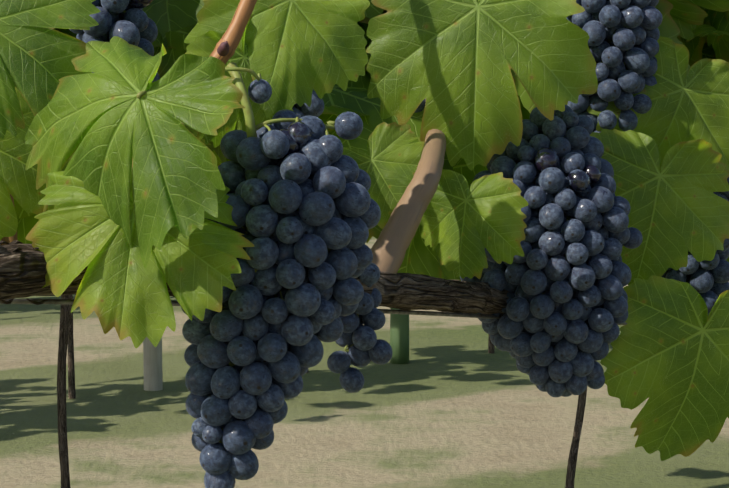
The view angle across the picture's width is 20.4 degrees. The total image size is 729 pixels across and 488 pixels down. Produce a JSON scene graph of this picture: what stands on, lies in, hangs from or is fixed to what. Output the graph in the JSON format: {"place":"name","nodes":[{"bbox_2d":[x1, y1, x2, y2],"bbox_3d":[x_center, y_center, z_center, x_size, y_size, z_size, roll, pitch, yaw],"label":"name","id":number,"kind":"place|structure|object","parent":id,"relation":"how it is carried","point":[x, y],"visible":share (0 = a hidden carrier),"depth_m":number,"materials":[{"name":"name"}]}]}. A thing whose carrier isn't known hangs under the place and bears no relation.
{"place":"outdoors","nodes":[
{"label":"outdoors","id":0,"kind":"place"},
{"bbox_2d":[292,90,323,117],"bbox_3d":[-0.043,-0.100,1.091,0.043,0.086,0.042,0,5,-1],"label":"bunch","id":1,"kind":"object","parent":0,"point":[316,108],"visible":0.04,"depth_m":1.08,"materials":[{"name":"blue food"}]},
{"bbox_2d":[0,236,728,487],"bbox_3d":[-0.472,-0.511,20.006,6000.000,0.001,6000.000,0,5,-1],"label":"ground","id":2,"kind":"structure","parent":0,"point":[453,403],"depth_m":7.00,"materials":[{"name":"beige soil"}]},
{"bbox_2d":[143,337,162,390],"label":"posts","id":3,"kind":"object","parent":2,"relation":"on","point":[152,368],"visible":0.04,"depth_m":7.74,"materials":[{"name":"grey wood"}]},
{"bbox_2d":[57,237,586,487],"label":"vine","id":4,"kind":"object","parent":2,"relation":"on","point":[66,329],"depth_m":4.27,"materials":[{"name":"brown wood"}]},
{"bbox_2d":[13,0,728,313],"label":"canopy","id":5,"kind":"object","parent":2,"relation":"on","point":[699,29],"visible":0.06,"depth_m":1.34,"materials":[{"name":"green plant"}]},
{"bbox_2d":[69,0,159,81],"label":"grape bunch","id":6,"kind":"object","parent":5,"relation":"attached to","point":[130,22],"visible":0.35,"depth_m":1.05,"materials":[{"name":"blue food"}]},
{"bbox_2d":[0,99,445,273],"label":"shoots","id":7,"kind":"object","parent":5,"relation":"attached to","point":[390,246],"visible":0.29,"depth_m":1.16,"materials":[{"name":"plant"}]},
{"bbox_2d":[0,87,71,240],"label":"leaf","id":8,"kind":"object","parent":7,"relation":"attached to","point":[17,181],"visible":0.42,"depth_m":1.02,"materials":[{"name":"green plant"}]},
{"bbox_2d":[0,0,100,138],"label":"leaf","id":9,"kind":"object","parent":7,"relation":"attached to","point":[38,52],"visible":0.96,"depth_m":0.98,"materials":[{"name":"green plant"}]},
{"bbox_2d":[342,122,424,228],"bbox_3d":[0.009,-0.041,1.221,0.071,0.064,0.025,0,5,-1],"label":"leaf","id":10,"kind":"object","parent":7,"relation":"attached to","point":[389,165],"visible":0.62,"depth_m":1.22,"materials":[{"name":"green plant"}]},
{"bbox_2d":[366,0,597,170],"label":"leaf","id":11,"kind":"object","parent":7,"relation":"attached to","point":[452,62],"visible":1,"depth_m":1.24,"materials":[{"name":"green plant"}]},
{"bbox_2d":[566,0,661,132],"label":"grape bunch","id":12,"kind":"object","parent":7,"relation":"hanging from","point":[623,43],"visible":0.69,"depth_m":1.33,"materials":[{"name":"blue food"}]},
{"bbox_2d":[0,240,508,314],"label":"vine branch","id":13,"kind":"object","parent":5,"relation":"attached to","point":[23,271],"visible":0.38,"depth_m":1.14,"materials":[{"name":"brown plant"}]},
{"bbox_2d":[24,36,245,267],"bbox_3d":[-0.107,-0.028,0.931,0.092,0.135,0.113,-1,5,-12],"label":"leaf","id":14,"kind":"object","parent":13,"relation":"on","point":[112,116],"visible":0.94,"depth_m":0.91,"materials":[{"name":"green plant"}]},
{"bbox_2d":[25,171,253,347],"bbox_3d":[-0.095,0.000,0.947,0.105,0.090,0.086,5,7,43],"label":"leaf","id":15,"kind":"object","parent":13,"relation":"attached to","point":[122,290],"visible":0.56,"depth_m":0.93,"materials":[{"name":"green plant"}]},
{"bbox_2d":[209,0,334,137],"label":"shoot","id":16,"kind":"object","parent":13,"relation":"attached to","point":[227,44],"visible":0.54,"depth_m":0.97,"materials":[{"name":"plant"}]},
{"bbox_2d":[185,15,293,147],"bbox_3d":[-0.057,-0.078,1.016,0.079,0.076,0.015,-4,6,-38],"label":"leaf","id":17,"kind":"object","parent":16,"relation":"attached to","point":[204,45],"visible":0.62,"depth_m":1.01,"materials":[{"name":"green plant"}]},
{"bbox_2d":[184,0,369,117],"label":"leaf","id":18,"kind":"object","parent":16,"relation":"attached to","point":[299,51],"visible":0.85,"depth_m":1.02,"materials":[{"name":"green plant"}]},
{"bbox_2d":[181,73,380,487],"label":"grape bunch","id":19,"kind":"object","parent":13,"relation":"attached to","point":[306,213],"visible":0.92,"depth_m":0.96,"materials":[{"name":"blue food"}]},
{"bbox_2d":[0,299,626,324],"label":"trellis wire","id":20,"kind":"object","parent":13,"relation":"attached to","point":[176,303],"visible":0.29,"depth_m":1.18,"materials":[{"name":"grey metal"}]},
{"bbox_2d":[327,263,392,392],"bbox_3d":[-0.004,0.045,1.112,0.040,0.072,0.028,0,5,-1],"label":"grape bunch","id":21,"kind":"object","parent":13,"relation":"attached to","point":[362,342],"visible":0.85,"depth_m":1.11,"materials":[{"name":"blue food"}]},
{"bbox_2d":[420,169,528,278],"bbox_3d":[0.062,-0.012,1.196,0.076,0.064,0.018,3,6,32],"label":"leaf","id":22,"kind":"object","parent":13,"relation":"attached to","point":[462,224],"visible":0.94,"depth_m":1.19,"materials":[{"name":"green plant"}]},
{"bbox_2d":[600,275,728,460],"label":"leaf","id":23,"kind":"object","parent":13,"relation":"attached to","point":[668,355],"visible":1,"depth_m":1.31,"materials":[{"name":"green plant"}]},
{"bbox_2d":[415,99,425,112],"bbox_3d":[0.039,-0.089,1.323,0.046,0.092,0.042,0,5,-1],"label":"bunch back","id":24,"kind":"object","parent":5,"relation":"attached to","point":[420,108],"visible":0.02,"depth_m":1.30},
{"bbox_2d":[460,105,642,396],"bbox_3d":[0.118,0.005,1.285,0.116,0.186,0.097,0,5,-1],"label":"grape bunch","id":25,"kind":"object","parent":5,"relation":"attached to","point":[554,330],"visible":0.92,"depth_m":1.26,"materials":[{"name":"blue food"}]},
{"bbox_2d":[587,36,728,169],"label":"leaf","id":26,"kind":"object","parent":5,"relation":"attached to","point":[694,105],"visible":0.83,"depth_m":1.35,"materials":[{"name":"green plant"}]},
{"bbox_2d":[590,129,728,284],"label":"leaf","id":27,"kind":"object","parent":5,"relation":"attached to","point":[679,209],"visible":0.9,"depth_m":1.32,"materials":[{"name":"green plant"}]},
{"bbox_2d":[662,177,728,314],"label":"grape bunch","id":28,"kind":"object","parent":5,"relation":"attached to","point":[707,281],"visible":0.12,"depth_m":1.40,"materials":[{"name":"blue food"}]},
{"bbox_2d":[390,308,408,363],"bbox_3d":[0.147,0.273,8.456,0.080,0.450,0.078,0,5,-1],"label":"grow tube","id":29,"kind":"object","parent":2,"relation":"on","point":[399,334],"visible":0.44,"depth_m":8.43,"materials":[{"name":"plastic"}]}
]}

